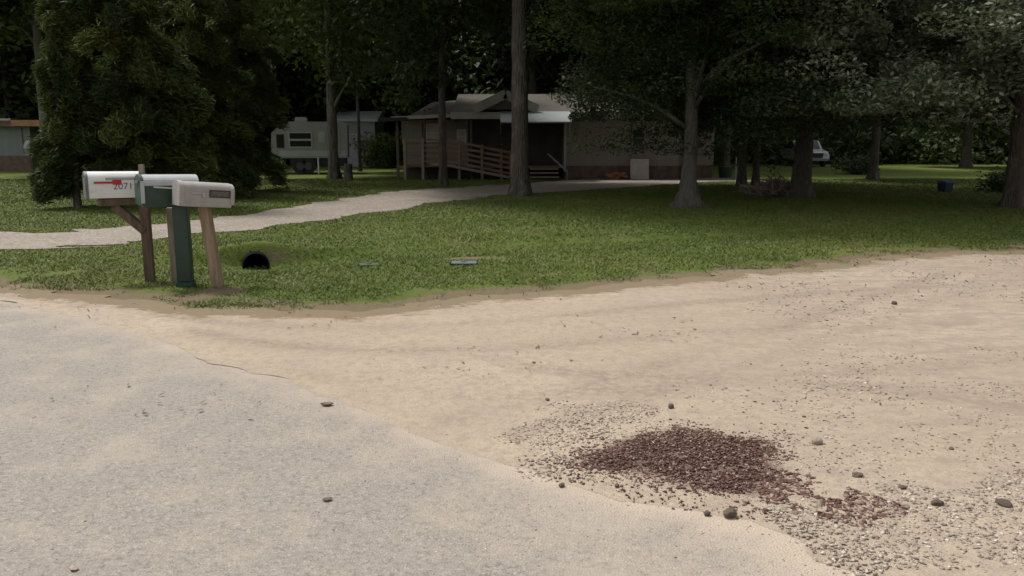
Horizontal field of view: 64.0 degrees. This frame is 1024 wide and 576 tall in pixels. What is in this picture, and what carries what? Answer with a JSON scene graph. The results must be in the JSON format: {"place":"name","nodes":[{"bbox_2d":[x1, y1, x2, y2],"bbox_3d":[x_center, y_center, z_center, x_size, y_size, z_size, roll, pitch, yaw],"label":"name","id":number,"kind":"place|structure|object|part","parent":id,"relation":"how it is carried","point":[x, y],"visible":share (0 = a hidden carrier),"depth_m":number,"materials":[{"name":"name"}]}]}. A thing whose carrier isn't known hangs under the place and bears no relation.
{"place":"outdoors","nodes":[
{"label":"outdoors","id":0,"kind":"place"},
{"bbox_2d":[23,140,33,171],"bbox_3d":[-22.799,-6.369,39.496,1.240,1.549,0.798,-6,12,-28],"label":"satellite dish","id":1,"kind":"object","parent":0,"point":[26,143],"visible":0.29,"depth_m":39.07,"materials":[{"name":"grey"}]},
{"bbox_2d":[0,177,765,248],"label":"gravel driveway","id":2,"kind":"structure","parent":0,"point":[341,207],"depth_m":17.52,"materials":[{"name":"beige gravel"}]},
{"bbox_2d":[605,171,627,179],"bbox_3d":[4.075,-4.357,31.962,0.632,0.394,0.848,-5,11,-25],"label":"scrap pile","id":3,"kind":"object","parent":2,"relation":"on","point":[616,175],"visible":0.97,"depth_m":31.88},
{"bbox_2d":[630,159,648,178],"bbox_3d":[4.988,-4.641,32.004,0.720,0.787,0.194,0,10,0],"label":"board","id":4,"kind":"object","parent":2,"relation":"on","point":[639,168],"visible":1,"depth_m":31.99,"materials":[{"name":"white wood"}]},
{"bbox_2d":[718,166,732,177],"bbox_3d":[8.704,-4.722,33.416,0.635,0.460,0.635,0,10,0],"label":"barrel","id":5,"kind":"object","parent":2,"relation":"on","point":[726,172],"visible":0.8,"depth_m":33.21,"materials":[{"name":"green plastic"}]},
{"bbox_2d":[0,301,872,575],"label":"road","id":6,"kind":"structure","parent":0,"point":[177,513],"depth_m":3.52,"materials":[{"name":"grey asphalt"}]},
{"bbox_2d":[69,565,77,569],"bbox_3d":[-1.549,0.989,2.896,0.035,0.016,0.026,7,13,36],"label":"stone","id":7,"kind":"object","parent":6,"relation":"on","point":[73,567],"visible":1,"depth_m":2.89,"materials":[{"name":"beige stone"}]},
{"bbox_2d":[320,402,333,404],"bbox_3d":[-1.063,0.664,4.694,0.058,0.012,0.058,7,12,34],"label":"dry leaf","id":8,"kind":"object","parent":6,"relation":"on","point":[327,403],"visible":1,"depth_m":4.70,"materials":[{"name":"brown plant"}]},
{"bbox_2d":[322,497,332,500],"bbox_3d":[-0.779,0.891,3.454,0.034,0.007,0.035,3,11,17],"label":"dry leaf","id":9,"kind":"object","parent":6,"relation":"on","point":[326,498],"visible":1,"depth_m":3.46,"materials":[{"name":"brown plant"}]},
{"bbox_2d":[193,249,1023,575],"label":"gravel","id":10,"kind":"structure","parent":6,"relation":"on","point":[905,531],"depth_m":3.42,"materials":[{"name":"grey gravel"}]},
{"bbox_2d":[704,510,710,515],"bbox_3d":[0.792,0.912,3.318,0.028,0.020,0.028,4,11,20],"label":"stone","id":11,"kind":"object","parent":6,"relation":"on","point":[706,512],"visible":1,"depth_m":3.31,"materials":[{"name":"grey stone"}]},
{"bbox_2d":[0,246,1023,575],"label":"dirt lot","id":12,"kind":"structure","parent":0,"point":[476,400],"depth_m":5.44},
{"bbox_2d":[0,250,1022,574],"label":"pebbles","id":13,"kind":"object","parent":12,"relation":"on","point":[742,412],"visible":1,"depth_m":4.21,"materials":[{"name":"stone"}]},
{"bbox_2d":[10,242,1023,415],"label":"leaf litter","id":14,"kind":"object","parent":12,"relation":"on","point":[538,346],"visible":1,"depth_m":8.06,"materials":[{"name":"brown plant"}]},
{"bbox_2d":[668,403,673,408],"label":"stone","id":15,"kind":"object","parent":12,"relation":"on","point":[670,405],"visible":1,"depth_m":4.63,"materials":[{"name":"grey stone"}]},
{"bbox_2d":[723,507,736,518],"bbox_3d":[0.878,0.908,3.308,0.057,0.042,0.050,-2,10,-10],"label":"stone","id":16,"kind":"object","parent":12,"relation":"on","point":[729,512],"visible":1,"depth_m":3.29,"materials":[{"name":"brown stone"}]},
{"bbox_2d":[742,498,749,502],"bbox_3d":[0.980,0.890,3.429,0.025,0.025,0.030,-8,13,-38],"label":"stone","id":17,"kind":"object","parent":12,"relation":"on","point":[744,500],"visible":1,"depth_m":3.42,"materials":[{"name":"beige stone"}]},
{"bbox_2d":[811,437,822,444],"bbox_3d":[1.523,0.768,4.091,0.054,0.042,0.048,-4,11,-22],"label":"stone","id":18,"kind":"object","parent":12,"relation":"on","point":[817,441],"visible":1,"depth_m":4.08,"materials":[{"name":"beige stone"}]},
{"bbox_2d":[852,472,862,477],"bbox_3d":[1.559,0.843,3.697,0.057,0.024,0.042,-6,12,-29],"label":"stone","id":19,"kind":"object","parent":12,"relation":"on","point":[856,474],"visible":1,"depth_m":3.69,"materials":[{"name":"grey stone"}]},
{"bbox_2d":[931,499,943,506],"bbox_3d":[1.770,0.893,3.405,0.061,0.027,0.045,-6,12,-29],"label":"stone","id":20,"kind":"object","parent":12,"relation":"on","point":[937,502],"visible":1,"depth_m":3.39,"materials":[{"name":"stone"}]},
{"bbox_2d":[995,499,1011,507],"bbox_3d":[2.045,0.896,3.405,0.056,0.025,0.063,-4,11,-22],"label":"stone","id":21,"kind":"object","parent":12,"relation":"on","point":[1005,503],"visible":1,"depth_m":3.39,"materials":[{"name":"stone"}]},
{"bbox_2d":[0,161,1023,311],"bbox_3d":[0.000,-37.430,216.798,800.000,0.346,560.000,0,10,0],"label":"ground","id":22,"kind":"structure","parent":0,"point":[275,254],"depth_m":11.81,"materials":[{"name":"green plant"}]},
{"bbox_2d":[0,118,41,170],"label":"shed","id":23,"kind":"structure","parent":22,"relation":"on","point":[14,134],"depth_m":41.38,"materials":[{"name":"grey"}]},
{"bbox_2d":[0,1,44,119],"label":"woodland tree","id":24,"kind":"object","parent":22,"relation":"on","point":[8,96],"visible":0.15,"depth_m":43.51,"materials":[{"name":"green plant"}]},
{"bbox_2d":[0,0,97,134],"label":"tree","id":25,"kind":"object","parent":22,"relation":"on","point":[20,10],"visible":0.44,"depth_m":35.66,"materials":[{"name":"green plant"}]},
{"bbox_2d":[0,1,111,118],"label":"woodland tree","id":26,"kind":"object","parent":22,"relation":"on","point":[20,64],"visible":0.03,"depth_m":42.65,"materials":[{"name":"green plant"}]},
{"bbox_2d":[24,0,112,208],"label":"cedar tree","id":27,"kind":"object","parent":22,"relation":"on","point":[65,145],"visible":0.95,"depth_m":17.66,"materials":[{"name":"green plant"}]},
{"bbox_2d":[0,0,228,118],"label":"woodland tree","id":28,"kind":"object","parent":22,"relation":"on","point":[94,59],"visible":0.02,"depth_m":41.88,"materials":[{"name":"green plant"}]},
{"bbox_2d":[82,164,155,281],"bbox_3d":[-4.146,-0.636,8.756,0.705,1.351,0.301,-6,12,-32],"label":"mailbox","id":29,"kind":"object","parent":22,"relation":"on","point":[115,190],"visible":0.92,"depth_m":8.68,"materials":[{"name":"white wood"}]},
{"bbox_2d":[82,171,88,198],"bbox_3d":[-4.452,-1.076,8.539,0.043,0.281,0.202,-6,12,-33],"label":"door","id":30,"kind":"structure","parent":29,"relation":"in","point":[85,179],"depth_m":8.47,"materials":[{"name":"metal"}]},
{"bbox_2d":[46,0,218,205],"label":"cedar tree","id":31,"kind":"object","parent":22,"relation":"on","point":[146,126],"visible":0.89,"depth_m":18.14,"materials":[{"name":"green plant"}]},
{"bbox_2d":[134,174,198,287],"bbox_3d":[-3.522,-0.539,8.477,0.584,1.280,0.342,-8,13,-37],"label":"mailbox","id":32,"kind":"object","parent":22,"relation":"on","point":[153,190],"visible":0.72,"depth_m":8.38,"materials":[{"name":"green plastic"}]},
{"bbox_2d":[134,174,144,205],"bbox_3d":[-3.759,-0.992,8.254,0.042,0.309,0.266,-6,12,-38],"label":"door","id":33,"kind":"structure","parent":32,"relation":"in","point":[138,181],"depth_m":8.20,"materials":[{"name":"green plastic"}]},
{"bbox_2d":[166,207,176,282],"bbox_3d":[-3.631,-0.412,8.792,0.085,0.897,0.085,-3,11,-17],"label":"wooden post","id":34,"kind":"object","parent":22,"relation":"on","point":[171,244],"visible":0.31,"depth_m":8.74,"materials":[{"name":"brown wood"}]},
{"bbox_2d":[172,180,234,286],"bbox_3d":[-3.159,-0.504,8.479,0.579,1.238,0.225,-8,13,-39],"label":"mailbox","id":35,"kind":"object","parent":22,"relation":"on","point":[204,197],"visible":0.91,"depth_m":8.41,"materials":[{"name":"beige wood"}]},
{"bbox_2d":[172,180,184,205],"bbox_3d":[-3.355,-0.959,8.234,0.050,0.251,0.222,-2,9,-40],"label":"door","id":36,"kind":"structure","parent":35,"relation":"in","point":[178,189],"depth_m":8.17,"materials":[{"name":"grey plastic"}]},
{"bbox_2d":[151,0,266,199],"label":"cedar tree","id":37,"kind":"object","parent":22,"relation":"on","point":[195,38],"visible":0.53,"depth_m":21.64,"materials":[{"name":"green plant"}]},
{"bbox_2d":[178,0,293,190],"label":"cedar tree","id":38,"kind":"object","parent":22,"relation":"on","point":[251,49],"visible":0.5,"depth_m":24.05,"materials":[{"name":"green plant"}]},
{"bbox_2d":[242,251,268,268],"bbox_3d":[-3.906,-0.522,12.331,0.360,0.360,2.655,-4,11,-19],"label":"culvert","id":39,"kind":"object","parent":22,"relation":"on","point":[251,259],"visible":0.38,"depth_m":11.46,"materials":[{"name":"black metal"}]},
{"bbox_2d":[205,0,325,155],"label":"woodland tree","id":40,"kind":"object","parent":22,"relation":"on","point":[283,92],"visible":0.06,"depth_m":48.89,"materials":[{"name":"green plant"}]},
{"bbox_2d":[271,117,349,173],"bbox_3d":[-9.745,-6.599,37.922,4.287,2.559,2.435,-2,10,-9],"label":"travel trailer","id":41,"kind":"object","parent":22,"relation":"on","point":[301,143],"visible":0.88,"depth_m":36.93,"materials":[{"name":"white metal"}]},
{"bbox_3d":[-10.384,-6.578,36.692,0.319,0.596,0.027,-2,10,-9],"label":"window","id":42,"kind":"part","parent":41,"relation":"part of","materials":[{"name":"black glass"}]},
{"bbox_3d":[-9.521,-6.658,36.816,1.044,0.709,0.031,-2,10,-9],"label":"window","id":43,"kind":"part","parent":41,"relation":"part of","materials":[{"name":"black glass"}]},
{"bbox_3d":[-8.594,-6.810,36.941,0.290,0.453,0.022,-2,10,-9],"label":"window","id":44,"kind":"part","parent":41,"relation":"part of","materials":[{"name":"grey glass"}]},
{"bbox_3d":[-8.021,-6.625,37.069,0.522,1.167,0.017,-2,10,-9],"label":"door","id":45,"kind":"part","parent":41,"relation":"part of","materials":[{"name":"grey metal"}]},
{"bbox_2d":[201,0,446,178],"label":"tree","id":46,"kind":"object","parent":22,"relation":"on","point":[334,42],"visible":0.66,"depth_m":31.85,"materials":[{"name":"green plant"}]},
{"bbox_2d":[258,1,399,139],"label":"woodland tree","id":47,"kind":"object","parent":22,"relation":"on","point":[320,95],"visible":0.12,"depth_m":48.98,"materials":[{"name":"green plant"}]},
{"bbox_2d":[289,77,385,121],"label":"woodland tree","id":48,"kind":"object","parent":22,"relation":"on","point":[351,103],"depth_m":57.96,"materials":[{"name":"green plant"}]},
{"bbox_2d":[342,164,352,179],"bbox_3d":[-6.364,-4.485,31.769,0.476,0.676,0.478,0,10,0],"label":"stump","id":49,"kind":"object","parent":22,"relation":"on","point":[348,174],"visible":0.84,"depth_m":31.62,"materials":[{"name":"brown wood"}]},
{"bbox_2d":[291,0,412,171],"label":"tree","id":50,"kind":"object","parent":22,"relation":"on","point":[358,121],"visible":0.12,"depth_m":39.85,"materials":[{"name":"green plant"}]},
{"bbox_2d":[337,111,387,166],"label":"outbuilding","id":51,"kind":"structure","parent":22,"relation":"on","point":[370,121],"depth_m":47.28,"materials":[{"name":"metal"}]},
{"bbox_2d":[347,134,357,166],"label":"door","id":52,"kind":"structure","parent":51,"relation":"in","point":[353,159],"depth_m":47.33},
{"bbox_2d":[358,263,379,266],"bbox_3d":[-1.758,-0.279,10.094,0.260,0.047,0.200,-3,11,-17],"label":"valve box","id":53,"kind":"object","parent":22,"relation":"on","point":[368,264],"visible":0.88,"depth_m":10.04,"materials":[{"name":"plastic"}]},
{"bbox_2d":[349,131,402,167],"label":"shrub","id":54,"kind":"object","parent":22,"relation":"on","point":[383,149],"visible":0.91,"depth_m":45.26,"materials":[{"name":"green plant"}]},
{"bbox_2d":[344,42,425,122],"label":"woodland tree","id":55,"kind":"object","parent":22,"relation":"on","point":[377,103],"depth_m":57.09,"materials":[{"name":"green plant"}]},
{"bbox_2d":[345,0,477,158],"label":"woodland tree","id":56,"kind":"object","parent":22,"relation":"on","point":[406,113],"visible":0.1,"depth_m":49.74,"materials":[{"name":"green plant"}]},
{"bbox_2d":[341,0,532,196],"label":"tree","id":57,"kind":"object","parent":22,"relation":"on","point":[520,184],"visible":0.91,"depth_m":22.04,"materials":[{"name":"brown plant"}]},
{"bbox_2d":[340,0,548,185],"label":"tree","id":58,"kind":"object","parent":22,"relation":"on","point":[492,12],"visible":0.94,"depth_m":26.45,"materials":[{"name":"green plant"}]},
{"bbox_2d":[397,43,504,118],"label":"woodland tree","id":59,"kind":"object","parent":22,"relation":"on","point":[437,88],"visible":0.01,"depth_m":54.22,"materials":[{"name":"green plant"}]},
{"bbox_2d":[450,261,477,264],"bbox_3d":[-0.594,-0.304,10.144,0.340,0.047,0.260,-1,10,-3],"label":"meter box","id":60,"kind":"object","parent":22,"relation":"on","point":[465,262],"visible":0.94,"depth_m":10.10,"materials":[{"name":"grey plastic"}]},
{"bbox_2d":[407,1,536,119],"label":"woodland tree","id":61,"kind":"object","parent":22,"relation":"on","point":[470,85],"visible":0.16,"depth_m":48.30,"materials":[{"name":"green plant"}]},
{"bbox_2d":[0,99,1010,166],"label":"undergrowth","id":62,"kind":"object","parent":22,"relation":"on","point":[992,148],"visible":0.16,"depth_m":53.25,"materials":[{"name":"green plant"}]},
{"bbox_2d":[447,0,589,93],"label":"woodland tree","id":63,"kind":"object","parent":22,"relation":"on","point":[533,78],"visible":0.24,"depth_m":41.13,"materials":[{"name":"green plant"}]},
{"bbox_2d":[380,90,714,179],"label":"house","id":64,"kind":"structure","parent":22,"relation":"on","point":[478,134],"depth_m":32.32,"materials":[{"name":"beige"}]},
{"bbox_2d":[401,120,421,142],"bbox_3d":[-4.138,-6.455,33.866,0.843,0.932,0.047,0,10,0],"label":"window","id":65,"kind":"structure","parent":64,"relation":"in","point":[411,129],"depth_m":33.85,"materials":[{"name":"beige glass"}]},
{"bbox_2d":[426,124,437,141],"bbox_3d":[-3.290,-6.417,33.873,0.524,0.751,0.047,0,10,0],"label":"window","id":66,"kind":"structure","parent":64,"relation":"in","point":[431,129],"depth_m":33.86,"materials":[{"name":"grey glass"}]},
{"bbox_2d":[457,129,465,141],"bbox_3d":[-2.082,-6.276,33.898,0.392,0.569,0.047,0,10,0],"label":"window","id":67,"kind":"structure","parent":64,"relation":"in","point":[461,133],"depth_m":33.88,"materials":[{"name":"grey glass"}]},
{"bbox_2d":[488,121,502,163],"bbox_3d":[-0.689,-6.132,34.589,0.627,1.780,0.137,0,10,0],"label":"door","id":68,"kind":"structure","parent":64,"relation":"in","point":[495,135],"depth_m":34.55,"materials":[{"name":"brown"}]},
{"bbox_2d":[632,129,643,146],"bbox_3d":[4.926,-5.869,32.040,0.476,0.716,0.047,0,10,0],"label":"window","id":69,"kind":"structure","parent":64,"relation":"in","point":[635,133],"depth_m":32.02,"materials":[{"name":"black"}]},
{"bbox_2d":[481,3,622,93],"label":"woodland tree","id":70,"kind":"object","parent":22,"relation":"on","point":[550,81],"visible":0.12,"depth_m":47.03,"materials":[{"name":"green plant"}]},
{"bbox_2d":[541,12,641,93],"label":"woodland tree","id":71,"kind":"object","parent":22,"relation":"on","point":[587,66],"depth_m":47.61,"materials":[{"name":"green plant"}]},
{"bbox_2d":[559,3,664,92],"bbox_3d":[7.121,-12.604,38.961,9.677,14.214,9.930,-6,12,-29],"label":"woodland tree","id":72,"kind":"object","parent":22,"relation":"on","point":[583,53],"visible":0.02,"depth_m":39.56,"materials":[{"name":"green plant"}]},
{"bbox_2d":[630,76,739,161],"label":"woodland tree","id":73,"kind":"object","parent":22,"relation":"on","point":[717,155],"visible":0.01,"depth_m":49.50,"materials":[{"name":"green plant"}]},
{"bbox_2d":[652,79,730,165],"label":"woodland tree","id":74,"kind":"object","parent":22,"relation":"on","point":[727,161],"depth_m":42.85,"materials":[{"name":"green plant"}]},
{"bbox_2d":[520,0,866,208],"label":"tree","id":75,"kind":"object","parent":22,"relation":"on","point":[699,20],"visible":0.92,"depth_m":17.57,"materials":[{"name":"green plant"}]},
{"bbox_2d":[600,0,870,186],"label":"tree","id":76,"kind":"object","parent":22,"relation":"on","point":[742,176],"visible":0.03,"depth_m":26.45,"materials":[{"name":"green plant"}]},
{"bbox_2d":[737,168,790,196],"bbox_3d":[7.084,-2.829,22.357,2.095,0.862,1.586,6,12,29],"label":"brush pile","id":77,"kind":"object","parent":22,"relation":"on","point":[775,186],"visible":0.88,"depth_m":22.18,"materials":[{"name":"brown plant"}]},
{"bbox_2d":[671,1,869,185],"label":"tree","id":78,"kind":"object","parent":22,"relation":"on","point":[756,174],"visible":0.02,"depth_m":26.73,"materials":[{"name":"brown plant"}]},
{"bbox_2d":[546,0,1023,198],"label":"tree","id":79,"kind":"object","parent":22,"relation":"on","point":[801,185],"visible":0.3,"depth_m":18.19,"materials":[{"name":"green plant"}]},
{"bbox_2d":[777,141,829,166],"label":"pickup truck","id":80,"kind":"object","parent":22,"relation":"on","point":[821,155],"visible":0.43,"depth_m":48.32,"materials":[{"name":"white paint"}]},
{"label":"side window","id":81,"kind":"part","parent":80,"relation":"part of","materials":[{"name":"black glass"}]},
{"bbox_2d":[828,149,885,174],"bbox_3d":[15.695,-5.595,37.319,2.304,1.472,2.554,7,12,34],"label":"shrub","id":82,"kind":"object","parent":22,"relation":"on","point":[854,166],"visible":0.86,"depth_m":37.01,"materials":[{"name":"green plant"}]},
{"bbox_2d":[815,109,923,144],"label":"woodland tree","id":83,"kind":"object","parent":22,"relation":"on","point":[882,127],"depth_m":58.91,"materials":[{"name":"green plant"}]},
{"bbox_2d":[742,0,1023,207],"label":"tree","id":84,"kind":"object","parent":22,"relation":"on","point":[927,87],"visible":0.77,"depth_m":16.22,"materials":[{"name":"green plant"}]},
{"bbox_2d":[832,0,976,179],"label":"tree","id":85,"kind":"object","parent":22,"relation":"on","point":[873,171],"visible":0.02,"depth_m":31.50,"materials":[{"name":"green plant"}]},
{"bbox_2d":[937,180,954,191],"bbox_3d":[12.829,-3.011,24.262,0.348,0.335,0.348,-4,11,-20],"label":"bin","id":86,"kind":"object","parent":22,"relation":"on","point":[945,185],"visible":0.99,"depth_m":24.16,"materials":[{"name":"blue plastic"}]},
{"bbox_2d":[893,1,1023,167],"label":"tree","id":87,"kind":"object","parent":22,"relation":"on","point":[966,150],"visible":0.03,"depth_m":45.77,"materials":[{"name":"green plant"}]},
{"bbox_2d":[922,2,1006,141],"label":"woodland tree","id":88,"kind":"object","parent":22,"relation":"on","point":[984,127],"visible":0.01,"depth_m":57.58,"materials":[{"name":"green plant"}]},
{"bbox_2d":[968,166,1005,192],"bbox_3d":[14.406,-3.133,24.238,1.646,1.065,1.522,0,10,0],"label":"shrub","id":89,"kind":"object","parent":22,"relation":"on","point":[996,181],"visible":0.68,"depth_m":24.18,"materials":[{"name":"green plant"}]},
{"bbox_2d":[976,5,1009,137],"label":"woodland tree","id":90,"kind":"object","parent":22,"relation":"on","point":[998,122],"depth_m":59.45,"materials":[{"name":"green plant"}]},
{"bbox_2d":[542,409,909,528],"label":"red gravel","id":91,"kind":"structure","parent":0,"point":[725,480],"depth_m":3.78,"materials":[{"name":"brown gravel"}]},
{"bbox_2d":[739,184,763,189],"bbox_3d":[7.462,-3.111,25.236,0.782,0.156,0.531,-3,11,-17],"label":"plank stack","id":92,"kind":"object","parent":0,"point":[742,185],"visible":0.32,"depth_m":25.08,"materials":[{"name":"brown wood"}]}
]}

